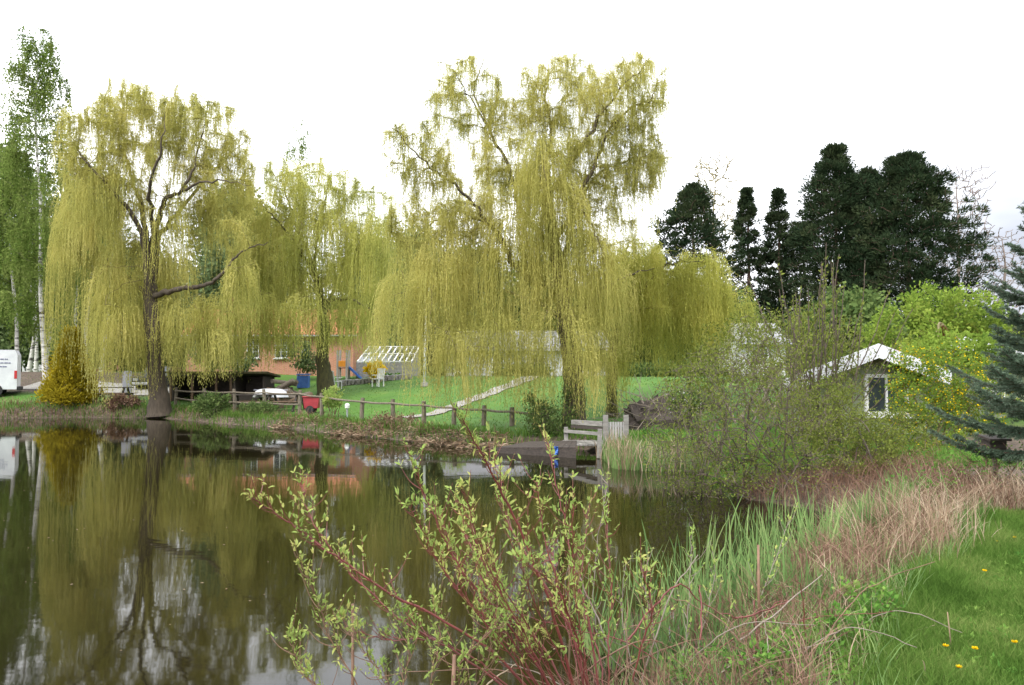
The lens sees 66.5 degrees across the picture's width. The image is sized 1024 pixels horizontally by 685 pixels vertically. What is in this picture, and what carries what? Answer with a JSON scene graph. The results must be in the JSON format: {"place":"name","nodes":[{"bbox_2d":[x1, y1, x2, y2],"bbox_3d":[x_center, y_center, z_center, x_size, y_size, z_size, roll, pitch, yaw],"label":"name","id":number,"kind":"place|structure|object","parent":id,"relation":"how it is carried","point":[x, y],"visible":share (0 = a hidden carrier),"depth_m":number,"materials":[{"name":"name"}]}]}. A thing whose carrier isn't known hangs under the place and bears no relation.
{"place":"outdoors","nodes":[
{"label":"outdoors","id":0,"kind":"place"},
{"bbox_2d":[23,381,222,396],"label":"gravel road","id":1,"kind":"structure","parent":0,"point":[37,384],"depth_m":43.89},
{"bbox_2d":[0,375,782,455],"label":"bank grass","id":2,"kind":"structure","parent":0,"point":[228,413],"depth_m":29.70,"materials":[{"name":"plant"}]},
{"bbox_2d":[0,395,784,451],"bbox_3d":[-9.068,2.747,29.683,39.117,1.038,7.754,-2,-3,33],"label":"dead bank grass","id":3,"kind":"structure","parent":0,"point":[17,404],"depth_m":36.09,"materials":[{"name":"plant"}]},
{"bbox_2d":[0,417,845,684],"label":"pond water","id":4,"kind":"structure","parent":0,"point":[142,520],"depth_m":9.22,"materials":[{"name":"liquid"}]},
{"bbox_2d":[497,440,576,457],"bbox_3d":[0.814,3.041,19.802,2.369,1.110,0.914,-2,-3,34],"label":"landing stage","id":5,"kind":"object","parent":4,"relation":"in","point":[539,448],"visible":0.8,"depth_m":19.55,"materials":[{"name":"grey wood"}]},
{"bbox_2d":[402,376,536,417],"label":"path","id":6,"kind":"structure","parent":0,"point":[440,410],"depth_m":32.85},
{"bbox_2d":[0,372,1023,684],"bbox_3d":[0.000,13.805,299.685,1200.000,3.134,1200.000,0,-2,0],"label":"ground","id":7,"kind":"structure","parent":0,"point":[386,392],"depth_m":31.89,"materials":[{"name":"plant"}]},
{"bbox_2d":[0,350,22,394],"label":"parked van","id":8,"kind":"object","parent":7,"relation":"on","point":[10,369],"visible":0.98,"depth_m":40.84,"materials":[{"name":"white metal"}]},
{"bbox_2d":[2,200,50,371],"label":"birch tree","id":9,"kind":"object","parent":7,"relation":"on","point":[30,361],"visible":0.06,"depth_m":53.97,"materials":[{"name":"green plant"}]},
{"bbox_2d":[0,146,55,350],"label":"birch tree","id":10,"kind":"object","parent":7,"relation":"on","point":[16,334],"visible":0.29,"depth_m":50.11,"materials":[{"name":"green plant"}]},
{"bbox_2d":[4,166,55,371],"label":"birch tree","id":11,"kind":"object","parent":7,"relation":"on","point":[36,369],"visible":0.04,"depth_m":56.93,"materials":[{"name":"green plant"}]},
{"bbox_2d":[0,124,63,371],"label":"broadleaf tree","id":12,"kind":"object","parent":7,"relation":"on","point":[25,353],"visible":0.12,"depth_m":63.33,"materials":[{"name":"green plant"}]},
{"bbox_2d":[0,26,88,383],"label":"birch tree","id":13,"kind":"object","parent":7,"relation":"on","point":[35,93],"visible":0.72,"depth_m":44.91,"materials":[{"name":"green plant"}]},
{"bbox_2d":[34,222,90,359],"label":"birch tree","id":14,"kind":"object","parent":7,"relation":"on","point":[64,302],"visible":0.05,"depth_m":52.13,"materials":[{"name":"green plant"}]},
{"bbox_2d":[30,322,106,407],"bbox_3d":[-21.818,1.160,38.605,3.067,4.399,3.179,-2,-3,40],"label":"golden conifer","id":15,"kind":"object","parent":7,"relation":"on","point":[63,384],"visible":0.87,"depth_m":37.99,"materials":[{"name":"yellow plant"}]},
{"bbox_2d":[19,155,147,371],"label":"broadleaf tree","id":16,"kind":"object","parent":7,"relation":"on","point":[53,341],"visible":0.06,"depth_m":65.14,"materials":[{"name":"green plant"}]},
{"bbox_2d":[53,237,184,371],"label":"broadleaf tree","id":17,"kind":"object","parent":7,"relation":"on","point":[116,370],"visible":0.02,"depth_m":70.89,"materials":[{"name":"green plant"}]},
{"bbox_2d":[104,392,142,411],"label":"garden shrub","id":18,"kind":"object","parent":7,"relation":"on","point":[119,399],"visible":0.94,"depth_m":37.29,"materials":[{"name":"brown plant"}]},
{"bbox_2d":[34,68,273,416],"bbox_3d":[-16.812,-4.594,37.084,11.950,16.150,8.447,0,-2,0],"label":"weeping willow tree","id":19,"kind":"object","parent":7,"relation":"on","point":[149,328],"visible":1,"depth_m":35.83,"materials":[{"name":"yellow plant"}]},
{"bbox_2d":[132,366,184,387],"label":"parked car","id":20,"kind":"object","parent":7,"relation":"on","point":[145,381],"visible":0.17,"depth_m":44.41,"materials":[{"name":"grey metal"}]},
{"bbox_2d":[165,371,238,403],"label":"open shed","id":21,"kind":"structure","parent":7,"relation":"on","point":[224,385],"depth_m":41.48,"materials":[{"name":"brown wood"}]},
{"bbox_2d":[162,174,258,358],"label":"broadleaf tree","id":22,"kind":"object","parent":7,"relation":"on","point":[201,255],"visible":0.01,"depth_m":68.42,"materials":[{"name":"green plant"}]},
{"bbox_2d":[189,390,232,416],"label":"garden shrub","id":23,"kind":"object","parent":7,"relation":"on","point":[216,400],"visible":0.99,"depth_m":33.71,"materials":[{"name":"green plant"}]},
{"bbox_2d":[188,329,259,370],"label":"garden shrub","id":24,"kind":"object","parent":7,"relation":"on","point":[248,363],"visible":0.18,"depth_m":46.74,"materials":[{"name":"green plant"}]},
{"bbox_2d":[172,182,292,358],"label":"tree","id":25,"kind":"object","parent":7,"relation":"on","point":[208,271],"visible":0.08,"depth_m":60.56,"materials":[{"name":"green plant"}]},
{"bbox_2d":[227,371,280,406],"bbox_3d":[-12.980,2.382,39.360,1.965,1.835,2.250,0,-2,0],"label":"log shelter","id":26,"kind":"object","parent":7,"relation":"on","point":[260,379],"visible":0.44,"depth_m":39.38,"materials":[{"name":"brown wood"}]},
{"bbox_2d":[238,396,283,416],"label":"garden shrub","id":27,"kind":"object","parent":7,"relation":"on","point":[252,407],"visible":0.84,"depth_m":32.71,"materials":[{"name":"green plant"}]},
{"bbox_2d":[253,389,288,408],"bbox_3d":[-11.377,2.655,36.821,1.700,0.960,0.860,0,-2,0],"label":"upturned boat","id":28,"kind":"object","parent":7,"relation":"on","point":[279,397],"visible":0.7,"depth_m":36.60,"materials":[{"name":"plastic"}]},
{"bbox_2d":[181,300,377,375],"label":"brick house","id":29,"kind":"structure","parent":7,"relation":"on","point":[279,366],"depth_m":51.99,"materials":[{"name":"orange brick"}]},
{"bbox_2d":[259,394,307,411],"bbox_3d":[-10.177,2.712,35.118,1.800,0.780,1.650,0,-2,11],"label":"picnic table","id":30,"kind":"object","parent":7,"relation":"on","point":[295,401],"visible":0.45,"depth_m":34.88,"materials":[{"name":"brown wood"}]},
{"bbox_2d":[282,335,316,379],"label":"garden shrub","id":31,"kind":"object","parent":7,"relation":"on","point":[309,363],"visible":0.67,"depth_m":47.78,"materials":[{"name":"green plant"}]},
{"bbox_2d":[196,148,408,395],"bbox_3d":[-10.722,-3.664,40.807,11.267,12.976,7.584,0,-2,0],"label":"weeping willow tree","id":32,"kind":"object","parent":7,"relation":"on","point":[288,258],"visible":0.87,"depth_m":39.89,"materials":[{"name":"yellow plant"}]},
{"bbox_2d":[263,119,341,305],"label":"birch tree","id":33,"kind":"object","parent":7,"relation":"on","point":[301,157],"visible":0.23,"depth_m":62.70,"materials":[{"name":"green plant"}]},
{"bbox_2d":[296,374,310,387],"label":"blue chest","id":34,"kind":"object","parent":7,"relation":"on","point":[304,381],"visible":0.98,"depth_m":44.70,"materials":[{"name":"plastic"}]},
{"bbox_2d":[302,396,329,412],"bbox_3d":[-8.367,2.662,33.518,1.155,0.715,0.660,0,-2,0],"label":"garden cart","id":35,"kind":"object","parent":7,"relation":"on","point":[312,404],"visible":0.75,"depth_m":33.27,"materials":[{"name":"red paint"}]},
{"bbox_2d":[320,384,344,417],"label":"garden shrub","id":36,"kind":"object","parent":7,"relation":"on","point":[331,403],"visible":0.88,"depth_m":30.73,"materials":[{"name":"green plant"}]},
{"bbox_2d":[336,350,361,379],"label":"play tower","id":37,"kind":"structure","parent":7,"relation":"on","point":[339,364],"depth_m":46.98,"materials":[{"name":"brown wood"}]},
{"bbox_2d":[351,604,354,684],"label":"plant stalk","id":38,"kind":"object","parent":7,"relation":"on","point":[352,660],"visible":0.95,"depth_m":4.32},
{"bbox_2d":[174,387,547,425],"bbox_3d":[-7.784,2.509,31.201,22.304,1.206,0.902,-2,-3,39],"label":"shore fence","id":39,"kind":"object","parent":7,"relation":"on","point":[424,406],"visible":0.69,"depth_m":29.05,"materials":[{"name":"brown wood"}]},
{"bbox_2d":[337,373,411,385],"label":"border wall","id":40,"kind":"structure","parent":7,"relation":"on","point":[366,380],"depth_m":44.37,"materials":[{"name":"stone"}]},
{"bbox_2d":[362,360,387,382],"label":"forsythia bush","id":41,"kind":"object","parent":7,"relation":"on","point":[368,368],"visible":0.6,"depth_m":43.74,"materials":[{"name":"yellow plant"}]},
{"bbox_2d":[356,346,419,377],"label":"greenhouse","id":42,"kind":"object","parent":7,"relation":"on","point":[388,365],"visible":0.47,"depth_m":47.83,"materials":[{"name":"glass"}]},
{"bbox_2d":[267,415,514,449],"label":"reed litter","id":43,"kind":"object","parent":7,"relation":"on","point":[421,440],"visible":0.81,"depth_m":24.35,"materials":[{"name":"brown plant"}]},
{"bbox_2d":[366,410,419,427],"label":"garden shrub","id":44,"kind":"object","parent":7,"relation":"on","point":[399,417],"visible":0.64,"depth_m":25.98,"materials":[{"name":"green plant"}]},
{"bbox_2d":[266,535,520,684],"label":"dogwood shrub","id":45,"kind":"object","parent":7,"relation":"on","point":[293,632],"visible":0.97,"depth_m":4.06,"materials":[{"name":"green plant"}]},
{"bbox_2d":[342,215,481,372],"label":"broadleaf tree","id":46,"kind":"object","parent":7,"relation":"on","point":[393,325],"visible":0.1,"depth_m":66.06,"materials":[{"name":"green plant"}]},
{"bbox_2d":[240,398,678,684],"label":"dogwood shrub","id":47,"kind":"object","parent":7,"relation":"on","point":[499,587],"visible":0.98,"depth_m":4.19,"materials":[{"name":"green plant"}]},
{"bbox_2d":[359,39,685,430],"bbox_3d":[0.504,-3.383,23.409,10.103,12.202,6.103,0,-2,0],"label":"weeping willow tree","id":48,"kind":"object","parent":7,"relation":"on","point":[533,185],"visible":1,"depth_m":22.54,"materials":[{"name":"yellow plant"}]},
{"bbox_2d":[21,295,1023,375],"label":"distant wood","id":49,"kind":"object","parent":7,"relation":"on","point":[427,374],"depth_m":107.67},
{"bbox_2d":[446,331,608,375],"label":"white house","id":50,"kind":"structure","parent":7,"relation":"on","point":[524,354],"depth_m":53.01,"materials":[{"name":"paint"}]},
{"bbox_2d":[474,260,591,330],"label":"broadleaf tree","id":51,"kind":"object","parent":7,"relation":"on","point":[514,280],"visible":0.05,"depth_m":63.92,"materials":[{"name":"green plant"}]},
{"bbox_2d":[517,377,586,435],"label":"garden shrub","id":52,"kind":"object","parent":7,"relation":"on","point":[549,423],"visible":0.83,"depth_m":22.45,"materials":[{"name":"green plant"}]},
{"bbox_2d":[573,250,677,375],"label":"broadleaf tree","id":53,"kind":"object","parent":7,"relation":"on","point":[640,358],"visible":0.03,"depth_m":65.65,"materials":[{"name":"green plant"}]},
{"bbox_2d":[566,639,688,684],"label":"dead cane","id":54,"kind":"object","parent":7,"relation":"on","point":[620,649],"visible":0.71,"depth_m":4.77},
{"bbox_2d":[627,424,687,440],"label":"garden shrub","id":55,"kind":"object","parent":7,"relation":"on","point":[653,433],"visible":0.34,"depth_m":19.11,"materials":[{"name":"green plant"}]},
{"bbox_2d":[593,427,722,472],"bbox_3d":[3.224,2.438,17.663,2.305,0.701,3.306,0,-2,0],"label":"young reeds","id":56,"kind":"object","parent":7,"relation":"on","point":[627,459],"visible":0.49,"depth_m":16.70,"materials":[{"name":"plant"}]},
{"bbox_2d":[590,377,727,431],"bbox_3d":[4.390,2.079,23.113,4.402,2.402,2.609,0,-2,0],"label":"brush heap","id":57,"kind":"object","parent":7,"relation":"on","point":[635,411],"visible":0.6,"depth_m":22.95,"materials":[{"name":"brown wood"}]},
{"bbox_2d":[576,229,761,418],"bbox_3d":[5.002,-0.593,26.472,6.945,6.838,4.388,0,-2,0],"label":"weeping willow tree","id":58,"kind":"object","parent":7,"relation":"on","point":[688,291],"visible":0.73,"depth_m":25.59,"materials":[{"name":"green plant"}]},
{"bbox_2d":[641,555,697,684],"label":"dead cane","id":59,"kind":"object","parent":7,"relation":"on","point":[664,612],"visible":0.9,"depth_m":4.97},
{"bbox_2d":[620,355,726,376],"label":"garden shrub","id":60,"kind":"object","parent":7,"relation":"on","point":[642,372],"visible":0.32,"depth_m":35.74,"materials":[{"name":"green plant"}]},
{"bbox_2d":[628,583,733,640],"bbox_3d":[1.036,1.600,4.743,0.842,0.278,0.040,1,-3,-30],"label":"dead cane","id":61,"kind":"object","parent":7,"relation":"on","point":[640,622],"visible":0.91,"depth_m":4.67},
{"bbox_2d":[663,385,712,431],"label":"garden shrub","id":62,"kind":"object","parent":7,"relation":"on","point":[696,400],"visible":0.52,"depth_m":20.72,"materials":[{"name":"green plant"}]},
{"bbox_2d":[572,469,818,684],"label":"sapling shrub","id":63,"kind":"object","parent":7,"relation":"on","point":[692,588],"visible":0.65,"depth_m":5.13,"materials":[{"name":"green plant"}]},
{"bbox_2d":[642,179,761,324],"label":"conifer tree","id":64,"kind":"object","parent":7,"relation":"on","point":[694,198],"visible":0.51,"depth_m":65.22,"materials":[{"name":"plant"}]},
{"bbox_2d":[511,529,903,684],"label":"undergrowth","id":65,"kind":"object","parent":7,"relation":"on","point":[801,676],"visible":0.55,"depth_m":4.73,"materials":[{"name":"plant"}]},
{"bbox_2d":[740,575,821,640],"bbox_3d":[1.642,1.611,4.762,0.610,0.339,0.024,1,-3,-20],"label":"dead cane","id":66,"kind":"object","parent":65,"relation":"on","point":[757,626],"visible":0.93,"depth_m":4.75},
{"bbox_2d":[678,148,742,282],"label":"bare tree","id":67,"kind":"object","parent":7,"relation":"on","point":[715,181],"visible":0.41,"depth_m":84.02,"materials":[{"name":"plant"}]},
{"bbox_2d":[648,282,787,369],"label":"broadleaf tree","id":68,"kind":"object","parent":7,"relation":"on","point":[744,307],"visible":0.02,"depth_m":60.57,"materials":[{"name":"green plant"}]},
{"bbox_2d":[642,345,798,475],"bbox_3d":[4.340,1.478,16.231,3.458,2.865,1.880,1,-2,-18],"label":"waterside shrub","id":69,"kind":"object","parent":7,"relation":"on","point":[712,435],"visible":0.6,"depth_m":16.01,"materials":[{"name":"green plant"}]},
{"bbox_2d":[671,621,800,684],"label":"dead cane","id":70,"kind":"object","parent":7,"relation":"on","point":[731,629],"visible":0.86,"depth_m":4.30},
{"bbox_2d":[660,613,837,684],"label":"sprout shrub","id":71,"kind":"object","parent":7,"relation":"on","point":[764,649],"visible":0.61,"depth_m":4.37,"materials":[{"name":"green plant"}]},
{"bbox_2d":[640,307,864,506],"bbox_3d":[3.827,1.018,12.979,3.428,3.329,3.075,0,-2,0],"label":"waterside shrub","id":72,"kind":"object","parent":7,"relation":"on","point":[731,457],"visible":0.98,"depth_m":12.79,"materials":[{"name":"green plant"}]},
{"bbox_2d":[716,323,791,375],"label":"white house","id":73,"kind":"structure","parent":7,"relation":"on","point":[775,335],"depth_m":44.12,"materials":[{"name":"paint"}]},
{"bbox_2d":[726,186,782,322],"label":"conifer tree","id":74,"kind":"object","parent":7,"relation":"on","point":[744,216],"visible":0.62,"depth_m":69.94,"materials":[{"name":"plant"}]},
{"bbox_2d":[654,297,862,422],"bbox_3d":[8.049,0.457,24.604,7.855,4.099,3.087,1,-3,-27],"label":"hazel bush","id":75,"kind":"object","parent":7,"relation":"on","point":[701,380],"visible":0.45,"depth_m":24.06,"materials":[{"name":"green plant"}]},
{"bbox_2d":[757,545,760,639],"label":"plant stalk","id":76,"kind":"object","parent":7,"relation":"on","point":[758,576],"visible":0.65,"depth_m":5.13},
{"bbox_2d":[572,459,950,679],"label":"reeds","id":77,"kind":"object","parent":7,"relation":"on","point":[731,564],"visible":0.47,"depth_m":6.53,"materials":[{"name":"plant"}]},
{"bbox_2d":[743,186,810,326],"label":"conifer tree","id":78,"kind":"object","parent":7,"relation":"on","point":[775,216],"visible":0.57,"depth_m":69.86,"materials":[{"name":"plant"}]},
{"bbox_2d":[694,306,882,442],"bbox_3d":[6.629,0.796,18.667,4.366,3.296,2.311,0,-2,0],"label":"sallow bush","id":79,"kind":"object","parent":7,"relation":"on","point":[767,346],"visible":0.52,"depth_m":18.49,"materials":[{"name":"green plant"}]},
{"bbox_2d":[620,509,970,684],"bbox_3d":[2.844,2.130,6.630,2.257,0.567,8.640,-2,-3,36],"label":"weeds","id":80,"kind":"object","parent":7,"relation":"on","point":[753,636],"visible":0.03,"depth_m":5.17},
{"bbox_2d":[760,220,838,316],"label":"conifer tree","id":81,"kind":"object","parent":7,"relation":"on","point":[789,249],"visible":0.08,"depth_m":75.21,"materials":[{"name":"plant"}]},
{"bbox_2d":[591,421,1023,486],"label":"rough grass","id":82,"kind":"structure","parent":7,"relation":"on","point":[978,458],"depth_m":15.48,"materials":[{"name":"green plant"}]},
{"bbox_2d":[741,343,879,460],"bbox_3d":[5.812,1.158,15.233,2.596,2.332,1.874,0,-2,0],"label":"waterside shrub","id":83,"kind":"object","parent":7,"relation":"on","point":[800,364],"visible":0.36,"depth_m":15.28,"materials":[{"name":"green plant"}]},
{"bbox_2d":[748,243,912,441],"bbox_3d":[7.264,0.114,17.440,3.592,4.520,2.951,0,-2,0],"label":"sallow bush","id":84,"kind":"object","parent":7,"relation":"on","point":[824,347],"visible":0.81,"depth_m":17.34,"materials":[{"name":"green plant"}]},
{"bbox_2d":[773,141,889,329],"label":"conifer tree","id":85,"kind":"object","parent":7,"relation":"on","point":[838,181],"visible":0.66,"depth_m":65.29,"materials":[{"name":"plant"}]},
{"bbox_2d":[779,278,918,369],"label":"broadleaf tree","id":86,"kind":"object","parent":7,"relation":"on","point":[852,302],"visible":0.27,"depth_m":53.94,"materials":[{"name":"green plant"}]},
{"bbox_2d":[796,575,905,655],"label":"sprout shrub","id":87,"kind":"object","parent":7,"relation":"on","point":[877,605],"visible":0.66,"depth_m":5.05,"materials":[{"name":"green plant"}]},
{"bbox_2d":[680,465,1023,684],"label":"dead grass","id":88,"kind":"structure","parent":7,"relation":"on","point":[946,524],"depth_m":7.43,"materials":[{"name":"plant"}]},
{"bbox_2d":[789,369,946,479],"bbox_3d":[6.182,1.371,13.395,2.861,1.825,2.155,1,-2,-14],"label":"waterside shrub","id":89,"kind":"object","parent":7,"relation":"on","point":[862,441],"visible":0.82,"depth_m":13.33,"materials":[{"name":"green plant"}]},
{"bbox_2d":[807,561,934,664],"bbox_3d":[2.122,1.603,4.623,0.859,0.579,0.036,0,-2,-11],"label":"dead cane","id":90,"kind":"object","parent":7,"relation":"on","point":[860,593],"visible":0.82,"depth_m":4.63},
{"bbox_2d":[723,507,1023,684],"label":"weeds","id":91,"kind":"object","parent":7,"relation":"on","point":[833,656],"visible":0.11,"depth_m":4.63,"materials":[{"name":"green plant"}]},
{"bbox_2d":[816,165,942,310],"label":"conifer tree","id":92,"kind":"object","parent":7,"relation":"on","point":[870,170],"visible":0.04,"depth_m":69.60,"materials":[{"name":"plant"}]},
{"bbox_2d":[737,447,1023,587],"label":"dry grass","id":93,"kind":"structure","parent":7,"relation":"on","point":[852,481],"depth_m":9.79,"materials":[{"name":"plant"}]},
{"bbox_2d":[783,337,1023,434],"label":"summerhouse","id":94,"kind":"structure","parent":7,"relation":"on","point":[883,352],"depth_m":19.54,"materials":[{"name":"white wood"}]},
{"bbox_2d":[862,374,910,417],"bbox_3d":[9.356,1.334,19.484,1.257,1.095,0.185,0,-2,0],"label":"window","id":95,"kind":"structure","parent":94,"relation":"in","point":[876,388],"depth_m":19.53,"materials":[{"name":"white paint"}]},
{"bbox_2d":[824,148,999,336],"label":"conifer tree","id":96,"kind":"object","parent":7,"relation":"on","point":[906,180],"visible":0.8,"depth_m":61.97,"materials":[{"name":"plant"}]},
{"bbox_2d":[816,504,1023,684],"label":"lawn grass","id":97,"kind":"structure","parent":7,"relation":"on","point":[942,587],"depth_m":5.09,"materials":[{"name":"plant"}]},
{"bbox_2d":[847,279,1023,392],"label":"hazel bush","id":98,"kind":"object","parent":7,"relation":"on","point":[929,323],"visible":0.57,"depth_m":24.45,"materials":[{"name":"green plant"}]},
{"bbox_2d":[877,334,1020,449],"bbox_3d":[9.195,1.090,16.485,3.268,2.578,1.825,0,-2,0],"label":"forsythia bush","id":99,"kind":"object","parent":7,"relation":"on","point":[962,405],"visible":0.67,"depth_m":16.41,"materials":[{"name":"green plant"}]},
{"bbox_2d":[886,436,1023,500],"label":"dry grass","id":100,"kind":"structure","parent":7,"relation":"on","point":[962,469],"depth_m":10.48,"materials":[{"name":"brown plant"}]},
{"bbox_2d":[917,165,1012,313],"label":"bare tree","id":101,"kind":"object","parent":7,"relation":"on","point":[962,201],"visible":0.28,"depth_m":91.81,"materials":[{"name":"plant"}]},
{"bbox_2d":[925,202,1023,465],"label":"blue spruce","id":102,"kind":"object","parent":7,"relation":"on","point":[1007,381],"visible":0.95,"depth_m":10.10,"materials":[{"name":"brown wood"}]},
{"bbox_2d":[966,227,1023,332],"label":"bare tree","id":103,"kind":"object","parent":7,"relation":"on","point":[1005,262],"visible":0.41,"depth_m":60.19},
{"bbox_2d":[978,434,1011,486],"bbox_3d":[6.696,1.682,10.819,0.300,0.791,0.281,0,-2,0],"label":"nest box","id":104,"kind":"object","parent":7,"relation":"on","point":[988,440],"visible":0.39,"depth_m":10.75,"materials":[{"name":"brown wood"}]},
{"bbox_2d":[0,0,1023,317],"label":"sky","id":105,"kind":"structure","parent":0,"point":[771,83],"materials":[{"name":"white"}]},
{"bbox_2d":[563,415,628,457],"bbox_3d":[1.910,2.329,19.922,1.943,0.978,1.814,-2,-3,38],"label":"railing","id":106,"kind":"object","parent":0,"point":[595,425],"visible":0.75,"depth_m":19.69,"materials":[{"name":"grey wood"}]},
{"bbox_2d":[538,492,1021,684],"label":"fresh grass","id":107,"kind":"structure","parent":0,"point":[782,619],"depth_m":5.19,"materials":[{"name":"plant"}]},
{"bbox_2d":[817,460,1023,570],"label":"tall dead grass","id":108,"kind":"structure","parent":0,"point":[936,523],"depth_m":7.74,"materials":[{"name":"plant"}]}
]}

